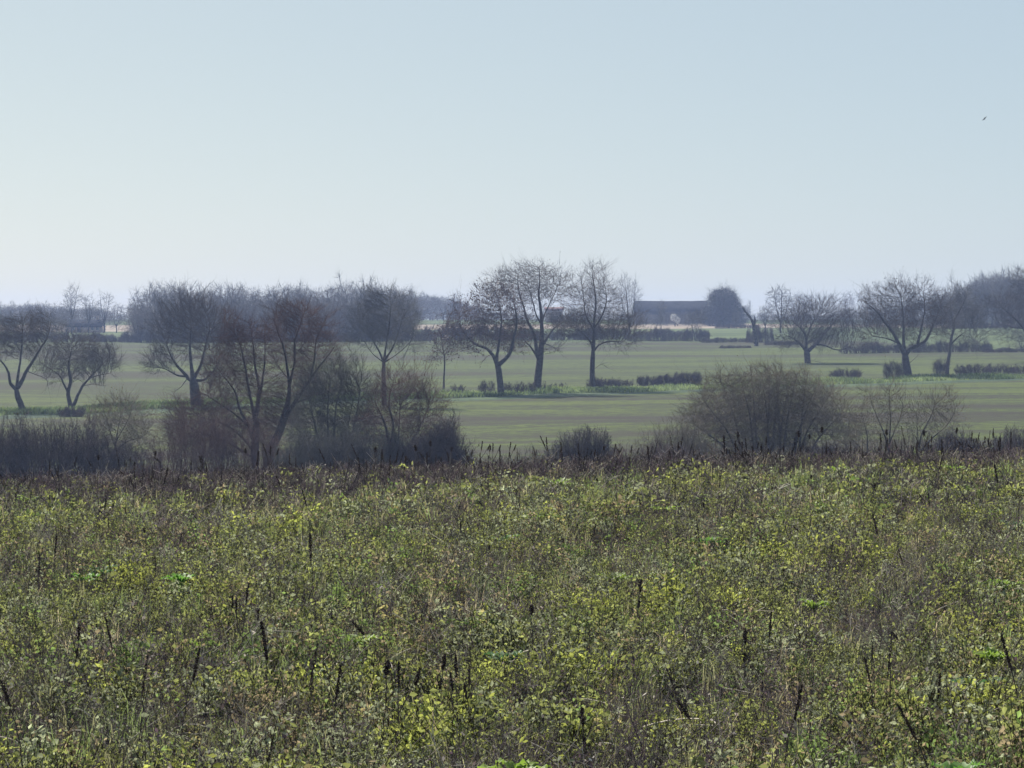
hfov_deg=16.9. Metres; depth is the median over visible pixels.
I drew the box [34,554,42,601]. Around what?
dead stalk
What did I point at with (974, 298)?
bare tree
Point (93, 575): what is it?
leafy rosette
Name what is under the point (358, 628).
dead stalk
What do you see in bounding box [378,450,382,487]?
dead stalk
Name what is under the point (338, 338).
hedge
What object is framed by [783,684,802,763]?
dead stalk
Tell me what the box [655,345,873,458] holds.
willow bush
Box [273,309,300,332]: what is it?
bare tree
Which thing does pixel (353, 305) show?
bare tree
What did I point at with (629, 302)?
slim tree
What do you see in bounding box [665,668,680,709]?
dead stalk
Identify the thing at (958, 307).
bare tree
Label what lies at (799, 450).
dead stalk
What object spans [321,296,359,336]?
bare tree
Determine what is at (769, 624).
dead stalk
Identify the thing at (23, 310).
bare tree
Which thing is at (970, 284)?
bare tree
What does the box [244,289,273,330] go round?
bare tree
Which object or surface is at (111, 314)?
bare tree
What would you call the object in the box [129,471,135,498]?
dead stalk
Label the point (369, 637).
leafy rosette
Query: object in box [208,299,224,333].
bare tree
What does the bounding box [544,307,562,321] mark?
farm shed
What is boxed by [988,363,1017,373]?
hedge shrub
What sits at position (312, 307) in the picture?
bare tree
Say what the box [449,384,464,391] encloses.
hedge shrub
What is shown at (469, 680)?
dead stalk
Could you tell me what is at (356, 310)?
bare tree
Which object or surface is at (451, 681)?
dead stalk
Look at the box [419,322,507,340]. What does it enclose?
hedge
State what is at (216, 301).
bare tree
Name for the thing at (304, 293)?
bare tree
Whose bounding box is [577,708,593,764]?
dead stalk
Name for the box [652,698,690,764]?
dead stalk
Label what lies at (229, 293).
bare tree
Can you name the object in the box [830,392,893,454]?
sallow tree
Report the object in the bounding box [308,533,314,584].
dead stalk
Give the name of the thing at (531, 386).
hedge shrub
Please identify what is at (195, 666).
dead stalk
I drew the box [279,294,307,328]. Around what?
bare tree
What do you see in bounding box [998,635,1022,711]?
dead stalk
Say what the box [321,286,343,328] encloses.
bare tree
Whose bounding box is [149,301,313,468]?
willow tree
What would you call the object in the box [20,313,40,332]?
bare tree
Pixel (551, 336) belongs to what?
hedge
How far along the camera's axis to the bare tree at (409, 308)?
833.74 m
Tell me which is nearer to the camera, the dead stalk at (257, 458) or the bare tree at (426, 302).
the dead stalk at (257, 458)
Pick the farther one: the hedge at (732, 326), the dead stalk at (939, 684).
the hedge at (732, 326)
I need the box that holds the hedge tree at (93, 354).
[30,322,127,406]
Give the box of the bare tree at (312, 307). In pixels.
[298,292,324,331]
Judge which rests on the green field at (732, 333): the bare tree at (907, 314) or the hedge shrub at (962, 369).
the bare tree at (907, 314)
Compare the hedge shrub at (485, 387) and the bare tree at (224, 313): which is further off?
the bare tree at (224, 313)
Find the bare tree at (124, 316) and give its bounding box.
[116,307,143,334]
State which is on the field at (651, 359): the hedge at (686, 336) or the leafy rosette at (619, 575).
the hedge at (686, 336)
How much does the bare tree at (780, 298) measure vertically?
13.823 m
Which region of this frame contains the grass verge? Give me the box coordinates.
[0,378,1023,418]
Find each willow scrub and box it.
[133,391,289,475]
[268,416,412,473]
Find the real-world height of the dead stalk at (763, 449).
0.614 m
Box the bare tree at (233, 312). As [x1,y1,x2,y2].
[218,300,245,333]
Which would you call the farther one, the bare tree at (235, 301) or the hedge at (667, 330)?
the hedge at (667, 330)
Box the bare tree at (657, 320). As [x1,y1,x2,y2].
[649,314,664,325]
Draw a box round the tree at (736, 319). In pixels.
[732,308,740,328]
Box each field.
[0,324,967,331]
[0,339,1023,408]
[7,327,1023,351]
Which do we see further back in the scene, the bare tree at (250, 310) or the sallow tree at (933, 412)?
the bare tree at (250, 310)
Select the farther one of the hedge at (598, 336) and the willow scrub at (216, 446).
the hedge at (598, 336)
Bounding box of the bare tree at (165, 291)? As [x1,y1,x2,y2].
[153,279,182,307]
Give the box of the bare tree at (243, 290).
[227,277,262,311]
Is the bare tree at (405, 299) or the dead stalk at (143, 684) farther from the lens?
the bare tree at (405, 299)
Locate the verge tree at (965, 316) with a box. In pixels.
[923,268,997,374]
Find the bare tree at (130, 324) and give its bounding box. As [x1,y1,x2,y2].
[125,314,145,341]
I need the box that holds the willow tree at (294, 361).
[234,285,358,471]
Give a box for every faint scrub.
[489,445,558,465]
[622,404,711,462]
[838,420,943,456]
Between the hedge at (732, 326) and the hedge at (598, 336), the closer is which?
the hedge at (598, 336)
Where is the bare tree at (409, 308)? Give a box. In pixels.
[391,288,422,335]
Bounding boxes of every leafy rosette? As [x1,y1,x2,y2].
[71,572,99,583]
[77,564,115,578]
[161,573,195,585]
[340,634,381,644]
[477,757,551,767]
[484,650,523,663]
[525,513,559,520]
[546,477,572,484]
[595,571,635,582]
[647,506,677,514]
[691,536,726,547]
[798,598,829,611]
[931,758,984,767]
[941,464,965,470]
[951,676,1006,686]
[972,646,1017,665]
[979,578,1023,590]
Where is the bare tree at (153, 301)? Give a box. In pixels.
[129,279,162,333]
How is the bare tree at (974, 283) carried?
on the green field at (732, 333)
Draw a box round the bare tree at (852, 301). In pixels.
[838,291,856,312]
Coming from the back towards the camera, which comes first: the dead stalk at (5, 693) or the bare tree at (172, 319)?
the bare tree at (172, 319)
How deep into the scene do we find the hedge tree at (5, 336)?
400.68 m
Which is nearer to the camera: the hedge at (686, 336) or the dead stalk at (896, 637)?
the dead stalk at (896, 637)
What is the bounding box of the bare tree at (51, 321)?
[40,310,63,335]
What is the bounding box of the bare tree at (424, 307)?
[412,296,436,319]
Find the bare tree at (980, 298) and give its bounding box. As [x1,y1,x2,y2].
[960,282,990,320]
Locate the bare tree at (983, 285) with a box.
[965,272,1002,327]
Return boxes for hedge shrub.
[55,404,86,416]
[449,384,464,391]
[477,379,495,391]
[503,380,527,391]
[526,381,535,391]
[586,376,603,386]
[599,377,623,386]
[619,379,633,386]
[636,374,663,385]
[658,371,679,385]
[673,370,704,384]
[828,367,863,378]
[882,359,905,377]
[932,357,949,374]
[952,363,991,374]
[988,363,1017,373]
[1011,364,1023,373]
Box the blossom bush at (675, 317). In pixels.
[666,312,680,325]
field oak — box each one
[762,284,874,362]
[846,266,962,375]
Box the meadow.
[0,380,1023,478]
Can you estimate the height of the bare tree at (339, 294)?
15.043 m
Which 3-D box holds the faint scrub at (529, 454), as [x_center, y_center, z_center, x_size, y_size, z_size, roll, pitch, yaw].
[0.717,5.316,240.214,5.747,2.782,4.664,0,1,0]
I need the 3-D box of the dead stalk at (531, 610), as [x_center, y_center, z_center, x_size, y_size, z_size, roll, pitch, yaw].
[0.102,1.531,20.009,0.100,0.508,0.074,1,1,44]
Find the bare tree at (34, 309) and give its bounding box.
[26,300,42,319]
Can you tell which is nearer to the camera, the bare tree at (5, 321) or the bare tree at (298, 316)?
the bare tree at (298, 316)
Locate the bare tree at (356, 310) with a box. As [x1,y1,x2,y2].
[341,295,377,331]
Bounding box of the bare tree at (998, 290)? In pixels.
[987,273,1015,320]
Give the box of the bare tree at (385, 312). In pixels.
[372,296,403,330]
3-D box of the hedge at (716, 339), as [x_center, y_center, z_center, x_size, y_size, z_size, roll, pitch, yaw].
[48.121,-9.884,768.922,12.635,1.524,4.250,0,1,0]
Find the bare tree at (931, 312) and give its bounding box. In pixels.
[923,291,940,325]
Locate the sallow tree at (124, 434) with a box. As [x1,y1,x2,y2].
[66,379,168,471]
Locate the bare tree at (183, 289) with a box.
[161,277,201,327]
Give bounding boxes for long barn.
[633,301,706,322]
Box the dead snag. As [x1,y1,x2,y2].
[742,306,758,345]
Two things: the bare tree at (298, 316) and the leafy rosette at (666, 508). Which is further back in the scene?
the bare tree at (298, 316)
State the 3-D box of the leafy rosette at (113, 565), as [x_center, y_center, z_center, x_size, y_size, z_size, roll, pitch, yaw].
[-3.363,1.538,28.000,0.355,0.146,0.266,0,1,0]
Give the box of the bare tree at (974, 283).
[965,271,1016,327]
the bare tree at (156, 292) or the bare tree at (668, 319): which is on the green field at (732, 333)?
the bare tree at (156, 292)
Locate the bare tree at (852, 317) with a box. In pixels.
[845,307,857,327]
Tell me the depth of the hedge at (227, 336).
802.60 m
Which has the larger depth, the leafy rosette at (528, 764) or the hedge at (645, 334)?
the hedge at (645, 334)
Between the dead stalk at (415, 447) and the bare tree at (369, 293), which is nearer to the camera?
the dead stalk at (415, 447)
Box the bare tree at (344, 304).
[330,289,358,331]
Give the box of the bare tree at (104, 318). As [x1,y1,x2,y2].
[94,289,115,332]
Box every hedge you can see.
[0,330,107,342]
[90,333,133,341]
[118,330,192,342]
[191,330,269,342]
[268,330,355,341]
[353,329,432,341]
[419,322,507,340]
[493,327,585,340]
[573,326,628,339]
[627,331,649,340]
[634,319,700,323]
[637,327,710,336]
[649,325,664,340]
[661,332,685,340]
[683,326,692,340]
[695,328,709,340]
[699,337,752,342]
[714,323,759,327]
[745,324,774,342]
[763,340,797,344]
[838,340,920,353]
[916,340,993,352]
[950,322,1023,328]
[983,347,1023,352]
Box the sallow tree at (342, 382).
[268,333,389,466]
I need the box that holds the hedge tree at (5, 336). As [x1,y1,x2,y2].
[0,299,71,408]
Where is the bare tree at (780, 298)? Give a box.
[764,283,797,332]
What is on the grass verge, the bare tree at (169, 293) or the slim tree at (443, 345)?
the slim tree at (443, 345)
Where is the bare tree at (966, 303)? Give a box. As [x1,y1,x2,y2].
[951,284,977,323]
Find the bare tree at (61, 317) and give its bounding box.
[54,307,66,331]
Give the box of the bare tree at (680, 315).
[670,309,686,325]
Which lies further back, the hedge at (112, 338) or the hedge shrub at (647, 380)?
the hedge at (112, 338)
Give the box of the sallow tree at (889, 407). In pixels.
[846,359,932,453]
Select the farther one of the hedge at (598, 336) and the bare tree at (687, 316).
the bare tree at (687, 316)
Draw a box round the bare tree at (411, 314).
[397,299,425,331]
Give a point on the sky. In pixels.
(753, 146)
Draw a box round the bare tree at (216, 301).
[205,288,224,323]
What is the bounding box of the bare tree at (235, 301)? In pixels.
[221,291,250,317]
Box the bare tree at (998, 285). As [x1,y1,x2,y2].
[989,268,1015,322]
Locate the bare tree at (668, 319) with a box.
[661,311,674,325]
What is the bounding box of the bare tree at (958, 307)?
[951,285,969,324]
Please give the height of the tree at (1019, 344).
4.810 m
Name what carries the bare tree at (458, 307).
on the ground at (431, 322)
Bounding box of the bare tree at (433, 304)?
[424,295,451,319]
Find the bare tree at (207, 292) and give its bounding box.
[194,285,219,333]
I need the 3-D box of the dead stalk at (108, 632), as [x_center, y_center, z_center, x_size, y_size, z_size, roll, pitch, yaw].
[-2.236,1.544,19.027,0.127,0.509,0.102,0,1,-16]
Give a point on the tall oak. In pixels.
(538, 352)
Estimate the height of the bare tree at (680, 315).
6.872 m
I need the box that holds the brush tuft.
[720,345,750,347]
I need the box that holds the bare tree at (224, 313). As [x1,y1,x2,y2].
[213,300,241,340]
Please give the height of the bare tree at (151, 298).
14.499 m
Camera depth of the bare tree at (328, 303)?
846.17 m
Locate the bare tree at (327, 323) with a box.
[309,308,341,333]
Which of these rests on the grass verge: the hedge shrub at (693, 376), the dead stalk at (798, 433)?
the hedge shrub at (693, 376)
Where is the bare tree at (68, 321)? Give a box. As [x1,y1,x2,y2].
[57,311,76,334]
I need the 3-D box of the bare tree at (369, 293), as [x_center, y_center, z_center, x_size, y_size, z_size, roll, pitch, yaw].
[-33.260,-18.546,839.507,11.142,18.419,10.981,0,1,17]
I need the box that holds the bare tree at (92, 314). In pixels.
[81,306,97,318]
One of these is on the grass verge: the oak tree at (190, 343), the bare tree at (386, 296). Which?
the oak tree at (190, 343)
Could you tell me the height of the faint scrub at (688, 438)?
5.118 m
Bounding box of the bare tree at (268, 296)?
[249,287,290,333]
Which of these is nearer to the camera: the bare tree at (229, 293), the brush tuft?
the brush tuft
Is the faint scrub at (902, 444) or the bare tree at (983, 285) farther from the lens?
the bare tree at (983, 285)
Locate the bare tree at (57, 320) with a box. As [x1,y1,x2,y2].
[46,309,69,331]
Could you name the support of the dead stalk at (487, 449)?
on the ground at (818, 642)
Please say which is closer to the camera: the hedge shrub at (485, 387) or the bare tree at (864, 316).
the hedge shrub at (485, 387)
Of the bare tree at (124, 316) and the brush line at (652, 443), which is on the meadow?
the brush line at (652, 443)
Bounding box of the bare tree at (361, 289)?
[350,272,378,332]
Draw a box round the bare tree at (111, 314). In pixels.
[105,302,126,332]
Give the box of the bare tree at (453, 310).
[438,300,465,318]
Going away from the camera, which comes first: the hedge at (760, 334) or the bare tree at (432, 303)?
the hedge at (760, 334)
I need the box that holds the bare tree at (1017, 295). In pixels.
[1010,277,1023,318]
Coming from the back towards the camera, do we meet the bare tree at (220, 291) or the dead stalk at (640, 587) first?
the bare tree at (220, 291)
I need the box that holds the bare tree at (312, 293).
[295,282,333,328]
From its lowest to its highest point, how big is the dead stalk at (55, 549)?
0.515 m
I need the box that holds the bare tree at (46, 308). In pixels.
[41,302,54,318]
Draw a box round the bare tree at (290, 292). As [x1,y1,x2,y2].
[268,279,305,329]
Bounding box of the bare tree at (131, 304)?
[124,286,156,328]
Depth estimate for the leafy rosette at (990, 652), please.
20.02 m
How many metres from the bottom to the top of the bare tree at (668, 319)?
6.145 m
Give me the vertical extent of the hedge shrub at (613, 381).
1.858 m
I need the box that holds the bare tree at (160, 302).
[147,293,173,324]
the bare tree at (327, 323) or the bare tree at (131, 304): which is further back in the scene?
the bare tree at (131, 304)
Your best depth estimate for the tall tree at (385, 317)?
405.70 m
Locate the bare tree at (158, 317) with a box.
[149,303,165,332]
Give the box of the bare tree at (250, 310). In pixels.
[227,305,260,341]
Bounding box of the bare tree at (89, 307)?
[78,291,99,331]
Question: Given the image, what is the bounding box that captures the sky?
[0,0,1023,319]
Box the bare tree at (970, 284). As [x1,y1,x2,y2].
[967,275,998,321]
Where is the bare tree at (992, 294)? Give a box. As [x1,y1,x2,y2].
[979,269,1012,324]
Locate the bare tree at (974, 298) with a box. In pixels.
[951,278,994,326]
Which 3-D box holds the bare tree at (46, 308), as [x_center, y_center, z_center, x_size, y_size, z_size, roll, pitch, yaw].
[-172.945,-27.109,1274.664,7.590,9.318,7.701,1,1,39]
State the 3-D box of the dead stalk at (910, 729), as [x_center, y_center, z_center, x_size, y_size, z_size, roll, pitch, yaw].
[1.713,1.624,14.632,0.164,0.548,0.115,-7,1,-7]
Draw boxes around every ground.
[0,468,1023,767]
[5,319,994,324]
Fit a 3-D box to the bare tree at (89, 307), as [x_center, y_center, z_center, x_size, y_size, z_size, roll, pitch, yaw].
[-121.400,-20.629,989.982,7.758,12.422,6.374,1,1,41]
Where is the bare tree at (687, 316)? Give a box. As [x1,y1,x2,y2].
[679,311,695,324]
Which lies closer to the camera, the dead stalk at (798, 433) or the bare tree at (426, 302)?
the dead stalk at (798, 433)
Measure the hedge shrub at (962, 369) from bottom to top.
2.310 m
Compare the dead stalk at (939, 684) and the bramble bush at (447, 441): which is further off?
the bramble bush at (447, 441)
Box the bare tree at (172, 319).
[155,304,187,341]
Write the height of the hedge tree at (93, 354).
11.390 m
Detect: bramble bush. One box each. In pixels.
[394,407,480,469]
[922,423,988,453]
[986,424,1023,453]
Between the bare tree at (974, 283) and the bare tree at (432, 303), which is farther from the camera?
the bare tree at (432, 303)
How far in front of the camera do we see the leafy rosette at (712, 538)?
30.98 m
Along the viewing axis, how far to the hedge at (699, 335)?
783.64 m
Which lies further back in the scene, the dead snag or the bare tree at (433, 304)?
the bare tree at (433, 304)
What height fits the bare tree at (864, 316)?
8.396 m
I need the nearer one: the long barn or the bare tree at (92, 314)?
the bare tree at (92, 314)
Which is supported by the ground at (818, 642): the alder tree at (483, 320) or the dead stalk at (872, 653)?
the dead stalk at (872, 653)
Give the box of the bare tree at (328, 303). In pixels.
[309,297,335,324]
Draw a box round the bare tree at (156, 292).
[144,280,167,328]
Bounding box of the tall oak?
[484,251,585,388]
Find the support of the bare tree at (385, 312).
on the green field at (732, 333)
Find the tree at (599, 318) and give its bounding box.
[543,255,658,386]
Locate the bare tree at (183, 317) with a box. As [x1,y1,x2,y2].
[158,292,208,342]
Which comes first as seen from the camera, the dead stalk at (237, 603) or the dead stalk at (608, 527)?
the dead stalk at (237, 603)
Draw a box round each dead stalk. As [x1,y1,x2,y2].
[0,674,28,767]
[18,474,33,493]
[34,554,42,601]
[53,536,58,572]
[66,625,81,686]
[97,455,100,485]
[97,617,116,682]
[100,498,114,531]
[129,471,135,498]
[131,654,151,750]
[161,467,168,494]
[181,647,200,734]
[230,583,259,654]
[250,621,280,693]
[255,450,258,479]
[296,489,310,526]
[301,642,321,724]
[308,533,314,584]
[330,665,350,756]
[338,619,364,675]
[367,660,394,763]
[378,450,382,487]
[384,661,420,754]
[412,445,420,475]
[433,653,446,716]
[439,654,467,723]
[458,647,485,735]
[479,441,489,462]
[489,443,500,470]
[527,604,539,660]
[573,449,586,471]
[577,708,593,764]
[601,520,614,545]
[633,579,643,623]
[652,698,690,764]
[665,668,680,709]
[676,437,684,462]
[690,447,700,468]
[695,523,703,553]
[722,435,725,461]
[726,442,742,470]
[740,628,750,703]
[757,437,770,468]
[762,611,773,673]
[775,443,792,471]
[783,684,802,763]
[787,443,801,465]
[796,431,802,468]
[819,427,823,464]
[858,657,878,731]
[867,512,884,550]
[868,642,875,673]
[878,632,902,727]
[881,630,898,667]
[894,704,931,767]
[931,673,946,718]
[940,438,947,462]
[984,428,998,465]
[993,464,1003,497]
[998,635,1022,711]
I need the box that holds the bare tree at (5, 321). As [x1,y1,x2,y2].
[0,313,15,333]
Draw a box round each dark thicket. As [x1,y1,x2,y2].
[0,403,154,479]
[798,440,851,458]
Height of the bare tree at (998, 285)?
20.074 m
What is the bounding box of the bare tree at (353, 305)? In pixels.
[332,293,366,327]
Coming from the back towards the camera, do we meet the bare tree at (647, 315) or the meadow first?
the bare tree at (647, 315)
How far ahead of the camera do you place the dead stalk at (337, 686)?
16.64 m
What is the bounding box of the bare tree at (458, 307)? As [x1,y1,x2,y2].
[448,297,467,316]
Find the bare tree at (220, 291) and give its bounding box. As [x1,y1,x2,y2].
[209,282,235,306]
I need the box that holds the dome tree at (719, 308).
[697,283,756,325]
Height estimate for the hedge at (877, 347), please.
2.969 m
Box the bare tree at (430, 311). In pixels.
[419,294,440,319]
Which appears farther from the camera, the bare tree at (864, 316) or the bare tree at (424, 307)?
the bare tree at (424, 307)
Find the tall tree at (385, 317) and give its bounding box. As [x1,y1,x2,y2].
[335,276,436,404]
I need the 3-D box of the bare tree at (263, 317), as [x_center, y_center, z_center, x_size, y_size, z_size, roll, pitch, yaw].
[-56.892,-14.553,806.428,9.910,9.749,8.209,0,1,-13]
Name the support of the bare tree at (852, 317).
on the green field at (732, 333)
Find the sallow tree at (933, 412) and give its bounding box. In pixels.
[898,371,977,450]
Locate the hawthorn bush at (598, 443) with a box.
[540,421,617,463]
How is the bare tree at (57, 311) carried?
on the ground at (431, 322)
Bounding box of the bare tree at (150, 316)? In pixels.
[132,299,162,334]
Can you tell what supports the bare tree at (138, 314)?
on the green field at (732, 333)
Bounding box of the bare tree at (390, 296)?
[369,284,407,329]
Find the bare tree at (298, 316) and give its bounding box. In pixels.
[281,295,324,341]
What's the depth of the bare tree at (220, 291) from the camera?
875.08 m
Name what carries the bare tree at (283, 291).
on the green field at (732, 333)
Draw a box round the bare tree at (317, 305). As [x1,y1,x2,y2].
[298,295,334,334]
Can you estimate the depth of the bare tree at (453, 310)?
1349.75 m
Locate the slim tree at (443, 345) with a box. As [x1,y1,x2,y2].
[415,315,473,389]
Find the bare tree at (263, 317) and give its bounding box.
[253,303,276,332]
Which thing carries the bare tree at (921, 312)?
on the green field at (732, 333)
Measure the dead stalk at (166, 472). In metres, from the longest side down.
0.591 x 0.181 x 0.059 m
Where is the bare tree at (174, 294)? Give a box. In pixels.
[166,285,186,305]
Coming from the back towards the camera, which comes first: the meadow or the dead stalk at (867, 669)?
the meadow
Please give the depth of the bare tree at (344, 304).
820.41 m
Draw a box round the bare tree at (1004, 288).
[990,274,1023,327]
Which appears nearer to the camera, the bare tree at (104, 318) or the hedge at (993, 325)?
the hedge at (993, 325)
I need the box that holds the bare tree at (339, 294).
[324,282,357,324]
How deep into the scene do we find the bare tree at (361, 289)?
863.64 m
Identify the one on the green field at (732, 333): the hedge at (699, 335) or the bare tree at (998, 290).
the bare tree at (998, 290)
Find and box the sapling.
[656,299,667,329]
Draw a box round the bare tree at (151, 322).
[144,310,166,339]
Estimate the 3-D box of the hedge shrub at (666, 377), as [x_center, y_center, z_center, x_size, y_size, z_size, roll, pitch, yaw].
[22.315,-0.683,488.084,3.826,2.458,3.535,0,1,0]
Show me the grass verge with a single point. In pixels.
(542, 395)
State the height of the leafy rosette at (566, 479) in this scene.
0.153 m
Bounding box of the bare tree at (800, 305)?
[782,291,817,326]
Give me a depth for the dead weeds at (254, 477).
26.00 m
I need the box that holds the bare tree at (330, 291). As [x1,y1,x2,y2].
[315,283,340,315]
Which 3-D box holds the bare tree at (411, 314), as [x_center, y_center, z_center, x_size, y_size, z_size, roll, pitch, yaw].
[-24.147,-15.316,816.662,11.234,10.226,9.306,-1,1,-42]
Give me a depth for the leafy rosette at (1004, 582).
26.00 m
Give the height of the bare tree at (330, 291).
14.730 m
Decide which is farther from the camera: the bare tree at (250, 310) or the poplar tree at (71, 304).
the poplar tree at (71, 304)
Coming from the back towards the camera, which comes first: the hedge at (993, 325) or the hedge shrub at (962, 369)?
the hedge at (993, 325)
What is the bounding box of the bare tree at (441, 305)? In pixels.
[428,293,457,320]
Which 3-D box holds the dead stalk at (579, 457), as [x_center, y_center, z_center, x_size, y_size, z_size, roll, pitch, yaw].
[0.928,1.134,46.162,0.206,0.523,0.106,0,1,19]
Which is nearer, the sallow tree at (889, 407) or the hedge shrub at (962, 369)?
the sallow tree at (889, 407)
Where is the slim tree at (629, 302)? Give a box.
[615,273,645,329]
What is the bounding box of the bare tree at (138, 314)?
[117,302,157,340]
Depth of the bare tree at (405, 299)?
847.67 m
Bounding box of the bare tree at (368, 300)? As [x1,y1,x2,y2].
[361,289,385,326]
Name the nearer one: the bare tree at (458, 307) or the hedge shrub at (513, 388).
the hedge shrub at (513, 388)
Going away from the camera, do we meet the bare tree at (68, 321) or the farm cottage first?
the bare tree at (68, 321)
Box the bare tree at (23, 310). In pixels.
[16,303,27,317]
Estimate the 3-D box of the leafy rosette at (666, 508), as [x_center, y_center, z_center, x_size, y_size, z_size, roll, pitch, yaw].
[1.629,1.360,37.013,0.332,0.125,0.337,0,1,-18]
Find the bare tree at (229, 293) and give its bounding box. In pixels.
[208,279,246,305]
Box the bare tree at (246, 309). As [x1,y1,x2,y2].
[231,299,270,333]
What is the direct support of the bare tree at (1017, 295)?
on the green field at (732, 333)
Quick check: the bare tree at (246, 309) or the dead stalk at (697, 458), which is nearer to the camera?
the dead stalk at (697, 458)
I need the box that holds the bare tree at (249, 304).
[241,292,263,320]
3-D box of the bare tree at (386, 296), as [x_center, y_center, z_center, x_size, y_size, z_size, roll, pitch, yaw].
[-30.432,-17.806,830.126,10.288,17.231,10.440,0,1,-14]
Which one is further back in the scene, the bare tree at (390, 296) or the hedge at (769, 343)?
the bare tree at (390, 296)
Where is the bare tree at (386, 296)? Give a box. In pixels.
[369,275,402,331]
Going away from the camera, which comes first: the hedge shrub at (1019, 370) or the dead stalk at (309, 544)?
the dead stalk at (309, 544)
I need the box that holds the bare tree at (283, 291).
[261,279,303,334]
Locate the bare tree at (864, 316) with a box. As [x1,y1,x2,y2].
[855,306,875,326]
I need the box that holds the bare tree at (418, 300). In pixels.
[402,295,428,317]
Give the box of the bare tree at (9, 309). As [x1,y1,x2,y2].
[1,301,18,317]
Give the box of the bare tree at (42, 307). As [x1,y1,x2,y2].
[33,302,48,316]
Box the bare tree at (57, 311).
[49,303,67,318]
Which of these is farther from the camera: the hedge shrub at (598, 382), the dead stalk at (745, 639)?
the hedge shrub at (598, 382)
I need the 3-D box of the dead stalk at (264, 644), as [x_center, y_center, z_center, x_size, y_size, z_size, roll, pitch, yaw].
[-1.323,1.546,18.540,0.172,0.549,0.048,0,1,5]
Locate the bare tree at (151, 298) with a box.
[139,285,165,326]
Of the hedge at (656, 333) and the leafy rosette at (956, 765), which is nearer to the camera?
the leafy rosette at (956, 765)
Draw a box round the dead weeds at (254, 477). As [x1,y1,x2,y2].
[0,437,1023,767]
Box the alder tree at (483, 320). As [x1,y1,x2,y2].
[432,270,540,392]
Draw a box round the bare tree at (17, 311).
[12,303,23,317]
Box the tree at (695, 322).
[683,308,706,340]
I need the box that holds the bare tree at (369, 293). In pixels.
[358,279,387,332]
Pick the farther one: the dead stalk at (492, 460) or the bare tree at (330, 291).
the bare tree at (330, 291)
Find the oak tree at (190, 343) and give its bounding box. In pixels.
[134,279,250,405]
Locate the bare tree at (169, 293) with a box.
[157,284,188,309]
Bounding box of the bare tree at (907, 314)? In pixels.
[897,303,919,326]
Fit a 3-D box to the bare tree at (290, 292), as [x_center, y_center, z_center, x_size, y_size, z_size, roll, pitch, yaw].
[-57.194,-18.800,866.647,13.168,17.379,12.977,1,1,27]
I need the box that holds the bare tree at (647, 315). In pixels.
[642,311,653,324]
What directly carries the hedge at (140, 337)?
on the green field at (732, 333)
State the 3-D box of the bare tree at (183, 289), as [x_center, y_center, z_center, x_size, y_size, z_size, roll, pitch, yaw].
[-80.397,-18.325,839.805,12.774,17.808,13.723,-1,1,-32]
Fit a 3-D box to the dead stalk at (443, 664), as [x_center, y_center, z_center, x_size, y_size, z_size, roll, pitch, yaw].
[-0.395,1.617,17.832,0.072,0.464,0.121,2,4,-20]
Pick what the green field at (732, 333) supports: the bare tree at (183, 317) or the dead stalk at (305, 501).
the bare tree at (183, 317)
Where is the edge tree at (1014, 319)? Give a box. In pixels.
[977,265,1023,352]
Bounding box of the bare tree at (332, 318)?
[318,305,344,341]
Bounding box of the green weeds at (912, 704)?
[0,448,1023,767]
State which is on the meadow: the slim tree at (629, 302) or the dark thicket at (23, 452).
the dark thicket at (23, 452)
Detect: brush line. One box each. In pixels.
[601,435,699,464]
[872,438,1020,455]
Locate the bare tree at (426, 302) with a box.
[415,292,441,319]
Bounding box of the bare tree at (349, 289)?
[332,271,372,328]
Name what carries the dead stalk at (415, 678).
on the ground at (818, 642)
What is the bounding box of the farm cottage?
[67,316,105,332]
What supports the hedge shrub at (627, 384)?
on the field at (651, 359)
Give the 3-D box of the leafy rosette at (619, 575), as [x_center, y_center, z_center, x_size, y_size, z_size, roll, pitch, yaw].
[0.826,1.534,27.029,0.320,0.114,0.328,-1,1,-38]
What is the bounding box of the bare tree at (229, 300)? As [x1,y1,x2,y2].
[225,286,265,333]
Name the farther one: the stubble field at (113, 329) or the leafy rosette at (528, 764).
the stubble field at (113, 329)
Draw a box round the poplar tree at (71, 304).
[61,280,85,333]
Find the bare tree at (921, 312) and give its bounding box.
[911,298,929,324]
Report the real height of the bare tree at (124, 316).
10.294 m
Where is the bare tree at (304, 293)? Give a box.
[282,285,326,335]
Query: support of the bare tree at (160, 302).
on the green field at (732, 333)
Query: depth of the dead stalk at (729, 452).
46.46 m
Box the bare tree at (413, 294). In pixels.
[405,285,427,322]
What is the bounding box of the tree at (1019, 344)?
[1008,332,1023,348]
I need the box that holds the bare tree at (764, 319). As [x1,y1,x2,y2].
[755,300,773,330]
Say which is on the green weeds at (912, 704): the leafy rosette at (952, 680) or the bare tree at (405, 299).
the leafy rosette at (952, 680)
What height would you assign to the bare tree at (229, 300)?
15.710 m
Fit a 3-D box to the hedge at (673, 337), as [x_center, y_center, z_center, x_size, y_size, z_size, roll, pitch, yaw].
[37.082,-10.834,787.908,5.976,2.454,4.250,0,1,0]
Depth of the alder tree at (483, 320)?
448.53 m
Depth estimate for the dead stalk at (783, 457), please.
46.02 m
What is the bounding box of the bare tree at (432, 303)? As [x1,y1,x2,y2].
[421,289,442,319]
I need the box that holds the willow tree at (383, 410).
[340,348,469,462]
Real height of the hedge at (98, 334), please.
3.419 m
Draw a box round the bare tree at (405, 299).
[392,286,417,330]

